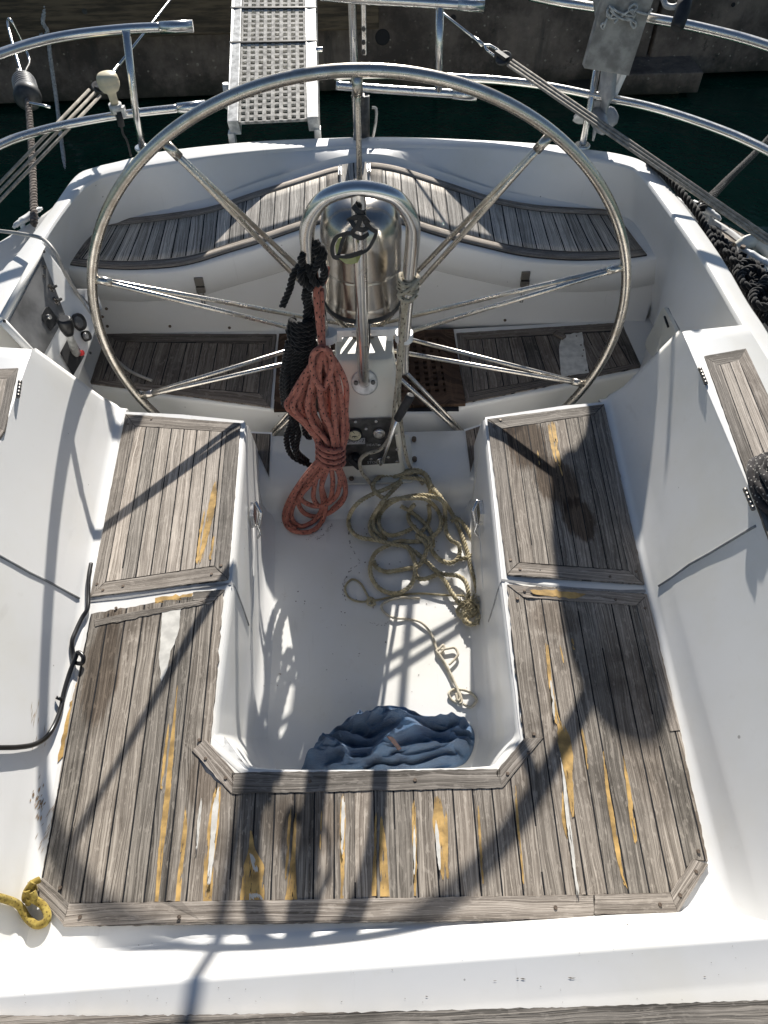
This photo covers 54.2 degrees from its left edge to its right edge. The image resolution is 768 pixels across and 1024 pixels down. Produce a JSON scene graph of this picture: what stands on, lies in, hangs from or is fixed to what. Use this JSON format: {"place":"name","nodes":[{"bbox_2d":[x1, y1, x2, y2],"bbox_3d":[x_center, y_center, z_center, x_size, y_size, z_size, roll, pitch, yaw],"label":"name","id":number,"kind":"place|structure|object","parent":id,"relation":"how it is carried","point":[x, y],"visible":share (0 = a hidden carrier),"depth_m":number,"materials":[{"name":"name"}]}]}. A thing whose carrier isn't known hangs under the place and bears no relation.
{"place":"outdoors","nodes":[
{"label":"outdoors","id":0,"kind":"place"},
{"bbox_2d":[0,71,767,256],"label":"water","id":1,"kind":"structure","parent":0,"point":[706,160],"depth_m":5.22,"materials":[{"name":"liquid"}]},
{"bbox_2d":[0,137,767,1023],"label":"sailboat","id":2,"kind":"object","parent":1,"relation":"on","point":[580,837],"visible":0.84,"depth_m":1.69,"materials":[{"name":"white plastic"}]},
{"bbox_2d":[0,876,51,929],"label":"yellow rope","id":3,"kind":"object","parent":2,"relation":"on","point":[29,896],"visible":1,"depth_m":1.32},
{"bbox_2d":[12,207,42,228],"bbox_3d":[-1.153,-0.936,2.448,0.024,0.080,0.132,20,54,16],"label":"cleat","id":4,"kind":"object","parent":2,"relation":"attached to","point":[21,221],"visible":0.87,"depth_m":2.41,"materials":[{"name":"white paint"}]},
{"bbox_2d":[6,17,50,227],"bbox_3d":[-1.347,-1.538,2.893,0.134,0.166,1.669,-16,53,-12],"label":"mooring line","id":5,"kind":"object","parent":2,"relation":"attached to","point":[27,96],"visible":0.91,"depth_m":2.88,"materials":[{"name":"fabric"}]},
{"bbox_2d":[0,562,92,749],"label":"black hose","id":6,"kind":"object","parent":2,"relation":"on","point":[74,662],"visible":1,"depth_m":1.63,"materials":[{"name":"black rubber"}]},
{"bbox_2d":[0,229,152,381],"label":"grey cable","id":7,"kind":"object","parent":2,"relation":"on","point":[60,263],"visible":0.67,"depth_m":2.23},
{"bbox_2d":[0,20,204,152],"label":"stern rail","id":8,"kind":"object","parent":2,"relation":"attached to","point":[135,112],"visible":0.94,"depth_m":2.39,"materials":[{"name":"metal"}]},
{"bbox_2d":[0,0,171,202],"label":"quarter tackle","id":9,"kind":"object","parent":8,"relation":"attached to","point":[95,87],"visible":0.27,"depth_m":2.46,"materials":[{"name":"grey fabric"}]},
{"bbox_2d":[96,70,131,156],"bbox_3d":[-0.886,-1.315,2.493,0.070,0.271,0.070,-2,51,-2],"label":"gps antenna","id":10,"kind":"object","parent":8,"relation":"attached to","point":[108,83],"visible":1,"depth_m":2.42,"materials":[{"name":"beige plastic"}]},
{"bbox_2d":[222,0,322,143],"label":"gangway","id":11,"kind":"object","parent":2,"relation":"attached to","point":[303,43],"visible":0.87,"depth_m":2.85,"materials":[{"name":"metal"}]},
{"bbox_2d":[348,4,368,140],"bbox_3d":[-0.086,-1.828,2.118,0.073,1.724,0.069,-2,51,-2],"label":"gate post","id":12,"kind":"object","parent":2,"relation":"on","point":[352,12],"visible":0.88,"depth_m":2.46,"materials":[{"name":"metal"}]},
{"bbox_2d":[351,95,377,136],"bbox_3d":[-0.069,-1.413,2.725,0.094,0.195,0.048,-2,51,-2],"label":"ladder tube","id":13,"kind":"object","parent":12,"relation":"attached to","point":[376,118],"visible":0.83,"depth_m":2.71,"materials":[{"name":"grey metal"}]},
{"bbox_2d":[320,0,484,101],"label":"stern gate","id":14,"kind":"structure","parent":12,"relation":"attached to","point":[439,6],"depth_m":2.40,"materials":[{"name":"metal"}]},
{"bbox_2d":[86,62,631,435],"bbox_3d":[-0.061,-0.514,2.197,1.528,1.520,0.178,-2,51,-2],"label":"ship wheel","id":15,"kind":"object","parent":2,"relation":"attached to","point":[357,72],"visible":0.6,"depth_m":1.90,"materials":[{"name":"metal"}]},
{"bbox_2d":[299,180,420,484],"bbox_3d":[-0.039,-0.452,1.989,0.302,1.016,0.300,-2,51,-2],"label":"steering pedestal","id":16,"kind":"object","parent":2,"relation":"on","point":[361,294],"visible":0.83,"depth_m":1.85,"materials":[{"name":"silver metal"}]},
{"bbox_2d":[279,238,328,466],"bbox_3d":[-0.203,-0.373,1.979,0.186,0.818,0.087,26,55,19],"label":"black rope","id":17,"kind":"object","parent":16,"relation":"hanging from","point":[301,342],"visible":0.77,"depth_m":1.87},
{"bbox_2d":[282,266,349,534],"bbox_3d":[-0.204,-0.246,2.041,0.227,0.871,0.103,-15,53,-12],"label":"coral rope","id":18,"kind":"object","parent":16,"relation":"hanging from","point":[323,372],"visible":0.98,"depth_m":2.05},
{"bbox_2d":[330,203,377,263],"bbox_3d":[-0.064,-0.579,1.573,0.103,0.132,0.023,-2,51,-2],"label":"cord","id":19,"kind":"object","parent":16,"relation":"hanging from","point":[360,216],"visible":1,"depth_m":1.57,"materials":[{"name":"black fabric"}]},
{"bbox_2d":[358,272,424,488],"bbox_3d":[0.026,-0.292,2.075,0.193,0.834,0.087,-19,53,-15],"label":"rope","id":20,"kind":"object","parent":16,"relation":"attached to","point":[403,288],"visible":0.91,"depth_m":1.99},
{"bbox_2d":[301,705,474,769],"bbox_3d":[0.012,0.556,1.865,0.444,0.128,0.169,-2,51,-2],"label":"blue towel","id":21,"kind":"object","parent":2,"relation":"on","point":[389,737],"visible":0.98,"depth_m":1.86,"materials":[{"name":"blue fabric"}]},
{"bbox_2d":[344,578,464,606],"bbox_3d":[0.054,0.252,2.185,0.353,0.015,0.089,8,52,7],"label":"thin cord","id":22,"kind":"object","parent":2,"relation":"on","point":[371,600],"visible":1,"depth_m":2.19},
{"bbox_2d":[346,468,480,626],"bbox_3d":[0.084,0.098,2.241,0.395,0.128,0.532,-2,51,-2],"label":"khaki rope","id":23,"kind":"object","parent":2,"relation":"on","point":[467,608],"visible":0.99,"depth_m":2.29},
{"bbox_2d":[380,596,477,708],"bbox_3d":[0.141,0.374,2.087,0.118,0.013,0.402,-27,56,-20],"label":"beige cord","id":24,"kind":"object","parent":2,"relation":"on","point":[459,701],"visible":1,"depth_m":2.06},
{"bbox_2d":[334,0,767,156],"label":"stern rail","id":25,"kind":"object","parent":2,"relation":"attached to","point":[591,95],"visible":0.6,"depth_m":2.51,"materials":[{"name":"metal"}]},
{"bbox_2d":[573,0,625,140],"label":"mounting bracket","id":26,"kind":"object","parent":25,"relation":"attached to","point":[610,85],"visible":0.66,"depth_m":2.60,"materials":[{"name":"grey metal"}]},
{"bbox_2d":[582,0,652,74],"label":"mounting board","id":27,"kind":"object","parent":25,"relation":"attached to","point":[612,47],"visible":1,"depth_m":2.40,"materials":[{"name":"grey metal"}]},
{"bbox_2d":[600,3,652,29],"bbox_3d":[0.758,-1.549,2.346,0.157,0.073,0.014,-2,51,-2],"label":"lashing cord","id":28,"kind":"object","parent":27,"relation":"attached to","point":[634,12],"visible":1,"depth_m":2.34,"materials":[{"name":"fabric"}]},
{"bbox_2d":[661,0,691,31],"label":"tiller grip","id":29,"kind":"object","parent":25,"relation":"attached to","point":[682,8],"visible":1,"depth_m":2.06,"materials":[{"name":"black rubber"}]},
{"bbox_2d":[444,13,767,244],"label":"quarter tackle","id":30,"kind":"object","parent":2,"relation":"attached to","point":[503,58],"visible":1,"depth_m":2.44,"materials":[{"name":"grey metal"}]},
{"bbox_2d":[646,163,767,325],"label":"black warp","id":31,"kind":"object","parent":2,"relation":"on","point":[750,276],"visible":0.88,"depth_m":2.24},
{"bbox_2d":[693,200,721,223],"bbox_3d":[1.054,-0.972,2.477,0.023,0.080,0.132,-25,55,-19],"label":"cleat","id":32,"kind":"object","parent":2,"relation":"attached to","point":[711,213],"visible":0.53,"depth_m":2.44,"materials":[{"name":"white paint"}]},
{"bbox_2d":[696,135,767,211],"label":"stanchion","id":33,"kind":"object","parent":2,"relation":"attached to","point":[717,190],"visible":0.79,"depth_m":2.66,"materials":[{"name":"silver metal"}]},
{"bbox_2d":[740,248,767,268],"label":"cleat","id":34,"kind":"object","parent":2,"relation":"attached to","point":[755,255],"visible":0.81,"depth_m":2.27,"materials":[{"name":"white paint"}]},
{"bbox_2d":[746,452,767,514],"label":"dark rope coil","id":35,"kind":"object","parent":2,"relation":"on","point":[757,472],"visible":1,"depth_m":1.50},
{"bbox_2d":[0,0,767,103],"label":"quay wall","id":36,"kind":"structure","parent":1,"relation":"in","point":[547,43],"depth_m":5.37,"materials":[{"name":"concrete"}]},
{"bbox_2d":[0,0,378,41],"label":"fender beam","id":37,"kind":"structure","parent":36,"relation":"attached to","point":[209,17],"depth_m":4.95,"materials":[{"name":"grey"}]},
{"bbox_2d":[39,6,65,168],"bbox_3d":[-2.158,-2.733,4.797,0.154,0.818,1.014,-6,51,-5],"label":"hanging rope","id":38,"kind":"object","parent":37,"relation":"hanging from","point":[49,49],"visible":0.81,"depth_m":5.07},
{"bbox_2d":[566,53,702,94],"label":"pier block","id":39,"kind":"structure","parent":1,"relation":"in","point":[648,74],"depth_m":5.45,"materials":[{"name":"concrete"}]}
]}

